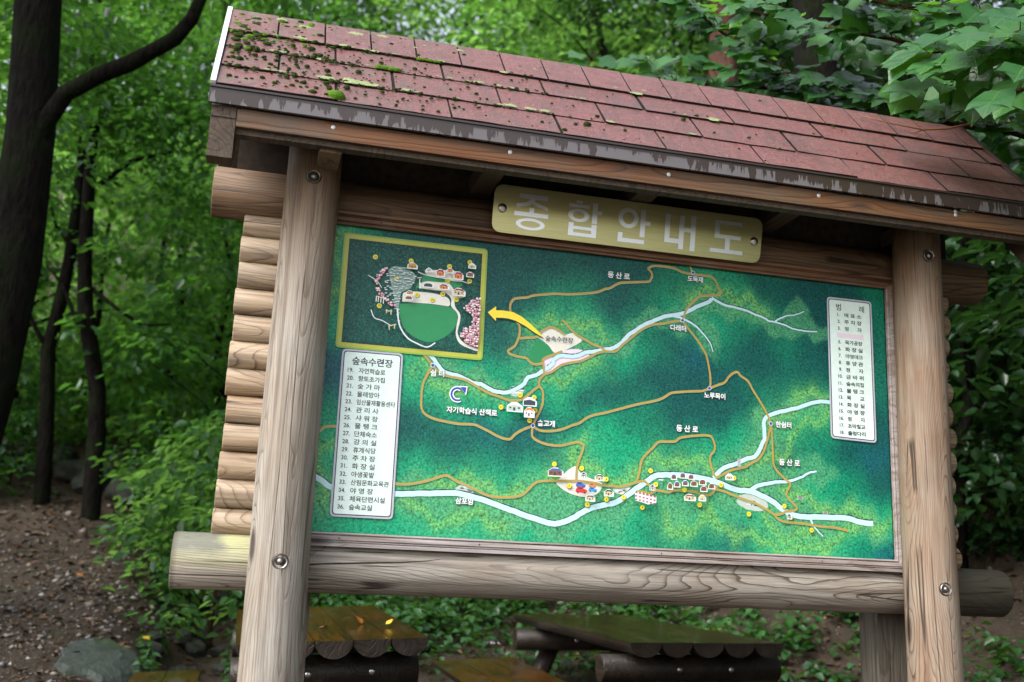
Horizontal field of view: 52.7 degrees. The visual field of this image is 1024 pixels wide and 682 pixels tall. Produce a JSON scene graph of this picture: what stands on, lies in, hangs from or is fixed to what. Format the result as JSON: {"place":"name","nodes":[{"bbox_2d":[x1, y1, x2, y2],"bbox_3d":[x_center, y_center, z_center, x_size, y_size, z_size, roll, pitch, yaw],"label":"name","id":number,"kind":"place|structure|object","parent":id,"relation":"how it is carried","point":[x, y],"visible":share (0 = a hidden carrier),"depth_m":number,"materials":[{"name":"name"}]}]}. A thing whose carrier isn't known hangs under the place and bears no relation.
{"place":"outdoors","nodes":[
{"label":"outdoors","id":0,"kind":"place"},
{"bbox_2d":[0,502,176,681],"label":"gravel","id":1,"kind":"structure","parent":0,"point":[91,603],"depth_m":8.33,"materials":[{"name":"grey gravel"}]},
{"bbox_2d":[485,642,501,657],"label":"pink flower","id":2,"kind":"object","parent":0,"point":[494,643],"visible":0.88,"depth_m":7.73,"materials":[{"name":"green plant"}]},
{"bbox_2d":[1,0,1001,113],"label":"sky","id":3,"kind":"structure","parent":0,"point":[452,10],"materials":[{"name":"white"}]},
{"bbox_2d":[0,70,1023,681],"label":"ground","id":4,"kind":"structure","parent":0,"point":[1010,626],"depth_m":8.67,"materials":[{"name":"brown soil"}]},
{"bbox_2d":[0,407,35,490],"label":"shrub","id":5,"kind":"object","parent":4,"relation":"on","point":[10,459],"visible":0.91,"depth_m":11.25,"materials":[{"name":"green plant"}]},
{"bbox_2d":[0,437,36,466],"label":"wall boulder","id":6,"kind":"object","parent":4,"relation":"on","point":[19,445],"depth_m":12.54,"materials":[{"name":"stone"}]},
{"bbox_2d":[6,351,38,436],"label":"shrub","id":7,"kind":"object","parent":4,"relation":"on","point":[35,366],"visible":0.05,"depth_m":13.96,"materials":[{"name":"green plant"}]},
{"bbox_2d":[18,452,35,475],"bbox_3d":[-5.772,1.500,12.495,0.327,0.331,0.315,-9,-17,40],"label":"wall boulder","id":8,"kind":"object","parent":4,"relation":"on","point":[25,469],"depth_m":12.38,"materials":[{"name":"stone"}]},
{"bbox_2d":[0,61,65,435],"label":"sapling","id":9,"kind":"object","parent":4,"relation":"on","point":[17,393],"visible":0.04,"depth_m":13.68,"materials":[{"name":"green plant"}]},
{"bbox_2d":[0,351,87,495],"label":"shrub","id":10,"kind":"object","parent":4,"relation":"on","point":[26,419],"visible":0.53,"depth_m":12.02,"materials":[{"name":"green plant"}]},
{"bbox_2d":[6,254,88,434],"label":"young tree","id":11,"kind":"object","parent":4,"relation":"on","point":[42,328],"visible":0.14,"depth_m":12.77,"materials":[{"name":"green plant"}]},
{"bbox_2d":[52,446,80,471],"bbox_3d":[-5.616,1.501,12.759,0.492,0.389,0.421,4,-13,-6],"label":"wall boulder","id":12,"kind":"object","parent":4,"relation":"on","point":[73,455],"depth_m":12.64,"materials":[{"name":"stone"}]},
{"bbox_2d":[53,459,84,482],"bbox_3d":[-5.198,1.569,12.431,0.586,0.327,0.453,6,-13,-15],"label":"wall boulder","id":13,"kind":"object","parent":4,"relation":"on","point":[66,471],"depth_m":12.22,"materials":[{"name":"stone"}]},
{"bbox_2d":[76,465,83,474],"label":"wall boulder","id":14,"kind":"object","parent":4,"relation":"on","point":[80,468],"depth_m":12.13,"materials":[{"name":"stone"}]},
{"bbox_2d":[18,273,164,396],"bbox_3d":[-6.516,0.335,16.029,2.509,2.391,2.450,1,-13,7],"label":"shrub","id":15,"kind":"object","parent":4,"relation":"on","point":[72,322],"visible":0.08,"depth_m":15.72,"materials":[{"name":"green plant"}]},
{"bbox_2d":[30,126,156,350],"bbox_3d":[-7.787,-1.488,18.145,3.831,4.952,4.153,-1,-13,15],"label":"young tree","id":16,"kind":"object","parent":4,"relation":"on","point":[96,216],"visible":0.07,"depth_m":17.71,"materials":[{"name":"green plant"}]},
{"bbox_2d":[71,465,117,492],"bbox_3d":[-4.881,1.668,12.096,0.470,0.468,0.569,4,-13,-7],"label":"wall boulder","id":17,"kind":"object","parent":4,"relation":"on","point":[77,483],"depth_m":11.90,"materials":[{"name":"stone"}]},
{"bbox_2d":[53,638,143,681],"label":"flat stone","id":18,"kind":"object","parent":4,"relation":"on","point":[107,660],"visible":0.92,"depth_m":7.30,"materials":[{"name":"grey stone"}]},
{"bbox_2d":[0,0,210,378],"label":"forest tree","id":19,"kind":"object","parent":4,"relation":"on","point":[127,207],"visible":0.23,"depth_m":13.29,"materials":[{"name":"green plant"}]},
{"bbox_2d":[0,1,210,281],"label":"forest tree","id":20,"kind":"object","parent":4,"relation":"on","point":[141,79],"visible":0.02,"depth_m":24.58,"materials":[{"name":"green plant"}]},
{"bbox_2d":[33,324,191,442],"bbox_3d":[-5.626,0.701,14.256,2.004,2.073,2.053,-9,-17,43],"label":"shrub","id":21,"kind":"object","parent":4,"relation":"on","point":[73,374],"visible":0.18,"depth_m":14.39,"materials":[{"name":"green plant"}]},
{"bbox_2d":[4,303,231,522],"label":"undergrowth","id":22,"kind":"object","parent":4,"relation":"on","point":[74,425],"visible":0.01,"depth_m":14.11,"materials":[{"name":"green plant"}]},
{"bbox_2d":[0,0,238,505],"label":"slender tree","id":23,"kind":"object","parent":4,"relation":"on","point":[69,237],"visible":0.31,"depth_m":11.68,"materials":[{"name":"green plant"}]},
{"bbox_2d":[102,475,136,507],"bbox_3d":[-4.443,1.726,11.735,0.415,0.405,0.399,7,-13,-19],"label":"wall boulder","id":24,"kind":"object","parent":4,"relation":"on","point":[110,492],"depth_m":11.59,"materials":[{"name":"stone"}]},
{"bbox_2d":[19,138,222,427],"bbox_3d":[-6.156,-0.628,14.874,3.894,4.675,3.592,-8,-16,38],"label":"young tree","id":25,"kind":"object","parent":4,"relation":"on","point":[122,228],"visible":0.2,"depth_m":14.78,"materials":[{"name":"green plant"}]},
{"bbox_2d":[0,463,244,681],"bbox_3d":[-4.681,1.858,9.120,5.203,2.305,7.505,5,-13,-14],"label":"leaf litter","id":26,"kind":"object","parent":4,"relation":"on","point":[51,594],"visible":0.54,"depth_m":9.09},
{"bbox_2d":[49,129,240,393],"bbox_3d":[-5.654,-1.246,17.363,4.099,5.307,4.443,12,-16,-38],"label":"young tree","id":27,"kind":"object","parent":4,"relation":"on","point":[132,285],"visible":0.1,"depth_m":17.09,"materials":[{"name":"green plant"}]},
{"bbox_2d":[54,196,243,522],"bbox_3d":[-2.930,0.519,12.031,3.902,4.450,3.915,-2,-13,20],"label":"young tree","id":28,"kind":"object","parent":4,"relation":"on","point":[157,359],"visible":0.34,"depth_m":11.72,"materials":[{"name":"green plant"}]},
{"bbox_2d":[65,1,235,244],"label":"forest tree","id":29,"kind":"object","parent":4,"relation":"on","point":[143,87],"visible":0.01,"depth_m":32.01,"materials":[{"name":"green plant"}]},
{"bbox_2d":[141,638,164,658],"bbox_3d":[-2.825,2.413,8.108,0.207,0.158,0.190,7,-13,-20],"label":"ditch stone","id":30,"kind":"object","parent":4,"relation":"on","point":[157,647],"visible":0.57,"depth_m":8.05,"materials":[{"name":"grey stone"}]},
{"bbox_2d":[88,400,219,557],"bbox_3d":[-3.317,1.783,10.678,2.067,2.206,2.116,-8,-16,38],"label":"shrub","id":31,"kind":"object","parent":4,"relation":"on","point":[132,469],"visible":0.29,"depth_m":10.38,"materials":[{"name":"green plant"}]},
{"bbox_2d":[0,0,308,520],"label":"slender tree","id":32,"kind":"object","parent":4,"relation":"on","point":[91,503],"visible":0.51,"depth_m":11.47,"materials":[{"name":"green plant"}]},
{"bbox_2d":[145,630,165,642],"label":"ditch stone","id":33,"kind":"object","parent":4,"relation":"on","point":[157,636],"visible":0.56,"depth_m":8.27,"materials":[{"name":"grey stone"}]},
{"bbox_2d":[71,80,243,418],"bbox_3d":[-4.995,-1.129,16.094,4.099,5.890,2.994,5,-13,-14],"label":"thin tree","id":34,"kind":"object","parent":4,"relation":"on","point":[208,194],"visible":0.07,"depth_m":15.90,"materials":[{"name":"green plant"}]},
{"bbox_2d":[95,90,221,292],"bbox_3d":[-7.355,-3.006,23.352,4.233,5.775,3.905,-7,-16,36],"label":"young tree","id":35,"kind":"object","parent":4,"relation":"on","point":[132,232],"visible":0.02,"depth_m":22.85,"materials":[{"name":"green plant"}]},
{"bbox_2d":[87,285,230,413],"bbox_3d":[-5.226,0.531,16.149,2.509,2.395,2.450,9,-14,-27],"label":"shrub","id":36,"kind":"object","parent":4,"relation":"on","point":[202,332],"visible":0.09,"depth_m":15.74,"materials":[{"name":"green plant"}]},
{"bbox_2d":[0,0,323,445],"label":"leaning tree","id":37,"kind":"object","parent":4,"relation":"on","point":[38,101],"visible":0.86,"depth_m":8.23,"materials":[{"name":"green plant"}]},
{"bbox_2d":[105,382,223,493],"bbox_3d":[-4.146,1.516,12.815,2.053,1.800,2.004,11,-15,-33],"label":"shrub","id":38,"kind":"object","parent":4,"relation":"on","point":[181,396],"visible":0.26,"depth_m":12.45,"materials":[{"name":"green plant"}]},
{"bbox_2d":[94,146,242,457],"bbox_3d":[-3.829,-0.278,14.591,4.364,5.167,4.026,-1,-13,13],"label":"young tree","id":39,"kind":"object","parent":4,"relation":"on","point":[219,333],"visible":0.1,"depth_m":13.97,"materials":[{"name":"green plant"}]},
{"bbox_2d":[128,128,208,379],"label":"sapling","id":40,"kind":"object","parent":4,"relation":"on","point":[188,246],"depth_m":17.94,"materials":[{"name":"green plant"}]},
{"bbox_2d":[93,409,244,615],"bbox_3d":[-2.753,1.979,10.095,2.395,2.382,2.338,5,-13,-11],"label":"shrub","id":41,"kind":"object","parent":4,"relation":"on","point":[139,487],"visible":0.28,"depth_m":9.61,"materials":[{"name":"green plant"}]},
{"bbox_2d":[167,667,183,670],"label":"ditch stone","id":42,"kind":"object","parent":4,"relation":"on","point":[174,668],"visible":0.24,"depth_m":8.09,"materials":[{"name":"grey stone"}]},
{"bbox_2d":[172,634,192,646],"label":"ditch stone","id":43,"kind":"object","parent":4,"relation":"on","point":[184,640],"visible":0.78,"depth_m":8.66,"materials":[{"name":"grey stone"}]},
{"bbox_2d":[175,665,190,669],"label":"ditch stone","id":44,"kind":"object","parent":4,"relation":"on","point":[185,667],"visible":0.27,"depth_m":8.25,"materials":[{"name":"grey stone"}]},
{"bbox_2d":[140,366,226,463],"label":"shrub","id":45,"kind":"object","parent":4,"relation":"on","point":[211,396],"visible":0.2,"depth_m":13.12,"materials":[{"name":"green plant"}]},
{"bbox_2d":[176,625,196,637],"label":"ditch stone","id":46,"kind":"object","parent":4,"relation":"on","point":[187,632],"visible":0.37,"depth_m":8.81,"materials":[{"name":"grey stone"}]},
{"bbox_2d":[132,519,241,681],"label":"ditch plants","id":47,"kind":"object","parent":4,"relation":"on","point":[149,665],"visible":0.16,"depth_m":8.24,"materials":[{"name":"green plant"}]},
{"bbox_2d":[132,163,242,351],"bbox_3d":[-5.499,-1.379,19.636,3.490,4.481,3.220,-2,-13,20],"label":"young tree","id":48,"kind":"object","parent":4,"relation":"on","point":[171,262],"visible":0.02,"depth_m":19.20,"materials":[{"name":"green plant"}]},
{"bbox_2d":[158,396,225,555],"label":"shrub","id":49,"kind":"object","parent":4,"relation":"on","point":[220,413],"visible":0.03,"depth_m":10.42,"materials":[{"name":"green plant"}]},
{"bbox_2d":[188,665,196,669],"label":"ditch stone","id":50,"kind":"object","parent":4,"relation":"on","point":[194,667],"visible":0.42,"depth_m":8.35,"materials":[{"name":"grey stone"}]},
{"bbox_2d":[182,638,205,657],"bbox_3d":[-2.696,2.615,8.725,0.185,0.202,0.216,13,-17,-41],"label":"ditch stone","id":51,"kind":"object","parent":4,"relation":"on","point":[195,648],"visible":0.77,"depth_m":8.67,"materials":[{"name":"grey stone"}]},
{"bbox_2d":[197,629,213,640],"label":"ditch stone","id":52,"kind":"object","parent":4,"relation":"on","point":[203,632],"visible":0.32,"depth_m":9.07,"materials":[{"name":"grey stone"}]},
{"bbox_2d":[173,259,238,489],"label":"sapling","id":53,"kind":"object","parent":4,"relation":"on","point":[222,393],"visible":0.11,"depth_m":13.37,"materials":[{"name":"green plant"}]},
{"bbox_2d":[142,1,276,274],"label":"forest tree","id":54,"kind":"object","parent":4,"relation":"on","point":[183,77],"depth_m":27.77,"materials":[{"name":"green plant"}]},
{"bbox_2d":[184,195,238,363],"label":"young tree","id":55,"kind":"object","parent":4,"relation":"on","point":[217,318],"visible":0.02,"depth_m":16.19,"materials":[{"name":"green plant"}]},
{"bbox_2d":[203,598,219,607],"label":"ditch stone","id":56,"kind":"object","parent":4,"relation":"on","point":[217,600],"visible":0.23,"depth_m":9.91,"materials":[{"name":"grey stone"}]},
{"bbox_2d":[207,645,222,655],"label":"ditch stone","id":57,"kind":"object","parent":4,"relation":"on","point":[216,651],"visible":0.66,"depth_m":8.66,"materials":[{"name":"grey stone"}]},
{"bbox_2d":[210,661,229,674],"bbox_3d":[-2.303,2.628,8.308,0.192,0.103,0.250,12,-16,-37],"label":"ditch stone","id":58,"kind":"object","parent":4,"relation":"on","point":[219,668],"visible":0.5,"depth_m":8.24,"materials":[{"name":"grey stone"}]},
{"bbox_2d":[214,609,227,618],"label":"ditch stone","id":59,"kind":"object","parent":4,"relation":"on","point":[217,612],"visible":0.39,"depth_m":9.52,"materials":[{"name":"grey stone"}]},
{"bbox_2d":[216,591,229,598],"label":"ditch stone","id":60,"kind":"object","parent":4,"relation":"on","point":[220,595],"visible":0.33,"depth_m":9.94,"materials":[{"name":"grey stone"}]},
{"bbox_2d":[221,643,231,653],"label":"ditch stone","id":61,"kind":"object","parent":4,"relation":"on","point":[225,646],"visible":0.56,"depth_m":8.66,"materials":[{"name":"grey stone"}]},
{"bbox_2d":[97,449,372,651],"bbox_3d":[-2.340,2.103,9.123,2.395,2.085,2.338,0,-13,12],"label":"shrub","id":62,"kind":"object","parent":4,"relation":"on","point":[231,609],"visible":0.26,"depth_m":8.72,"materials":[{"name":"green plant"}]},
{"bbox_2d":[131,0,395,144],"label":"forest tree","id":63,"kind":"object","parent":4,"relation":"on","point":[332,8],"visible":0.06,"depth_m":23.77,"materials":[{"name":"green plant"}]},
{"bbox_2d":[183,0,436,86],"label":"forest tree","id":64,"kind":"object","parent":4,"relation":"on","point":[394,25],"visible":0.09,"depth_m":25.25,"materials":[{"name":"green plant"}]},
{"bbox_2d":[128,606,564,681],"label":"picnic table","id":65,"kind":"object","parent":4,"relation":"on","point":[345,645],"visible":0.76,"depth_m":4.96,"materials":[{"name":"orange wood"}]},
{"bbox_2d":[359,0,567,56],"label":"forest tree","id":66,"kind":"object","parent":4,"relation":"on","point":[423,23],"visible":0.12,"depth_m":23.43,"materials":[{"name":"green plant"}]},
{"bbox_2d":[447,0,587,53],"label":"forest tree","id":67,"kind":"object","parent":4,"relation":"on","point":[460,13],"visible":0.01,"depth_m":27.53,"materials":[{"name":"green plant"}]},
{"bbox_2d":[451,0,611,61],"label":"forest tree","id":68,"kind":"object","parent":4,"relation":"on","point":[527,21],"visible":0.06,"depth_m":23.51,"materials":[{"name":"green plant"}]},
{"bbox_2d":[243,593,858,679],"bbox_3d":[-0.022,1.941,10.640,5.750,2.604,5.997,5,-13,-14],"label":"ground cover","id":69,"kind":"object","parent":4,"relation":"on","point":[438,616],"visible":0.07,"depth_m":8.62,"materials":[{"name":"green plant"}]},
{"bbox_2d":[501,0,649,59],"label":"forest tree","id":70,"kind":"object","parent":4,"relation":"on","point":[519,42],"visible":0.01,"depth_m":34.85,"materials":[{"name":"green plant"}]},
{"bbox_2d":[169,6,1023,681],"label":"map board","id":71,"kind":"object","parent":4,"relation":"on","point":[507,326],"visible":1,"depth_m":4.10,"materials":[{"name":"brown wood"}]},
{"bbox_2d":[858,115,969,133],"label":"bare twig","id":72,"kind":"object","parent":71,"relation":"on","point":[946,128],"visible":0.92,"depth_m":4.72,"materials":[{"name":"brown wood"}]},
{"bbox_2d":[449,0,759,78],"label":"forest tree","id":73,"kind":"object","parent":4,"relation":"on","point":[612,42],"visible":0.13,"depth_m":16.70,"materials":[{"name":"green plant"}]},
{"bbox_2d":[441,0,791,78],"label":"forest tree","id":74,"kind":"object","parent":4,"relation":"on","point":[483,25],"visible":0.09,"depth_m":19.18,"materials":[{"name":"green plant"}]},
{"bbox_2d":[512,613,783,681],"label":"picnic table","id":75,"kind":"object","parent":4,"relation":"on","point":[634,646],"visible":1,"depth_m":5.95,"materials":[{"name":"brown wood"}]},
{"bbox_2d":[553,0,767,90],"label":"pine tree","id":76,"kind":"object","parent":4,"relation":"on","point":[717,57],"visible":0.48,"depth_m":15.12,"materials":[{"name":"plant"}]},
{"bbox_2d":[310,429,1023,681],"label":"ground cover","id":77,"kind":"object","parent":4,"relation":"on","point":[810,634],"visible":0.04,"depth_m":8.49,"materials":[{"name":"green plant"}]},
{"bbox_2d":[602,0,792,90],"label":"forest tree","id":78,"kind":"object","parent":4,"relation":"on","point":[661,53],"depth_m":27.13,"materials":[{"name":"green plant"}]},
{"bbox_2d":[646,2,777,89],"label":"forest tree","id":79,"kind":"object","parent":4,"relation":"on","point":[674,65],"depth_m":34.61,"materials":[{"name":"green plant"}]},
{"bbox_2d":[554,0,876,612],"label":"dark tree","id":80,"kind":"object","parent":4,"relation":"on","point":[803,54],"visible":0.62,"depth_m":9.93,"materials":[{"name":"green plant"}]},
{"bbox_2d":[561,0,884,92],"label":"forest tree","id":81,"kind":"object","parent":4,"relation":"on","point":[663,23],"visible":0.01,"depth_m":23.32,"materials":[{"name":"green plant"}]},
{"bbox_2d":[551,495,1023,681],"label":"soil stones","id":82,"kind":"object","parent":4,"relation":"on","point":[817,664],"visible":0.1,"depth_m":8.28,"materials":[{"name":"brown soil"}]},
{"bbox_2d":[566,0,1023,268],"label":"lobed leaf tree","id":83,"kind":"object","parent":4,"relation":"on","point":[978,57],"visible":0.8,"depth_m":5.15,"materials":[{"name":"green plant"}]},
{"bbox_2d":[655,0,958,338],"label":"forest tree","id":84,"kind":"object","parent":4,"relation":"on","point":[786,57],"visible":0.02,"depth_m":15.91,"materials":[{"name":"green plant"}]},
{"bbox_2d":[596,406,1023,681],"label":"shaded plants","id":85,"kind":"object","parent":4,"relation":"on","point":[1000,656],"visible":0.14,"depth_m":7.65,"materials":[{"name":"green plant"}]},
{"bbox_2d":[764,0,998,313],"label":"forest tree","id":86,"kind":"object","parent":4,"relation":"on","point":[886,74],"visible":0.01,"depth_m":18.36,"materials":[{"name":"green plant"}]},
{"bbox_2d":[836,0,1009,119],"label":"forest tree","id":87,"kind":"object","parent":4,"relation":"on","point":[872,3],"visible":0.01,"depth_m":23.95,"materials":[{"name":"green plant"}]},
{"bbox_2d":[906,0,1023,411],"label":"forest tree","id":88,"kind":"object","parent":4,"relation":"on","point":[975,3],"visible":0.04,"depth_m":11.56,"materials":[{"name":"green plant"}]},
{"bbox_2d":[947,304,1003,487],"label":"young tree","id":89,"kind":"object","parent":4,"relation":"on","point":[958,354],"visible":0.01,"depth_m":10.85,"materials":[{"name":"green plant"}]},
{"bbox_2d":[945,117,1023,568],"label":"young tree","id":90,"kind":"object","parent":4,"relation":"on","point":[961,372],"visible":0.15,"depth_m":8.62,"materials":[{"name":"green plant"}]},
{"bbox_2d":[945,0,1023,375],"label":"forest tree","id":91,"kind":"object","parent":4,"relation":"on","point":[1004,298],"visible":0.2,"depth_m":7.13,"materials":[{"name":"green plant"}]},
{"bbox_2d":[946,116,1023,522],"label":"young tree","id":92,"kind":"object","parent":4,"relation":"on","point":[978,429],"visible":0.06,"depth_m":9.95,"materials":[{"name":"green plant"}]},
{"bbox_2d":[946,348,1023,494],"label":"shrub","id":93,"kind":"object","parent":4,"relation":"on","point":[976,405],"visible":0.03,"depth_m":10.85,"materials":[{"name":"green plant"}]},
{"bbox_2d":[947,117,1023,450],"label":"young tree","id":94,"kind":"object","parent":4,"relation":"on","point":[994,409],"depth_m":12.35,"materials":[{"name":"green plant"}]},
{"bbox_2d":[950,120,1023,356],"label":"young tree","id":95,"kind":"object","parent":4,"relation":"on","point":[1016,288],"visible":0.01,"depth_m":14.84,"materials":[{"name":"green plant"}]},
{"bbox_2d":[953,429,1023,568],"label":"shrub","id":96,"kind":"object","parent":4,"relation":"on","point":[1004,461],"visible":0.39,"depth_m":8.92,"materials":[{"name":"green plant"}]},
{"bbox_2d":[992,462,1023,559],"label":"shrub","id":97,"kind":"object","parent":4,"relation":"on","point":[1006,537],"visible":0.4,"depth_m":8.95,"materials":[{"name":"green plant"}]},
{"bbox_2d":[999,316,1023,352],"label":"young tree","id":98,"kind":"object","parent":4,"relation":"on","point":[1008,341],"visible":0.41,"depth_m":9.01,"materials":[{"name":"green plant"}]}
]}

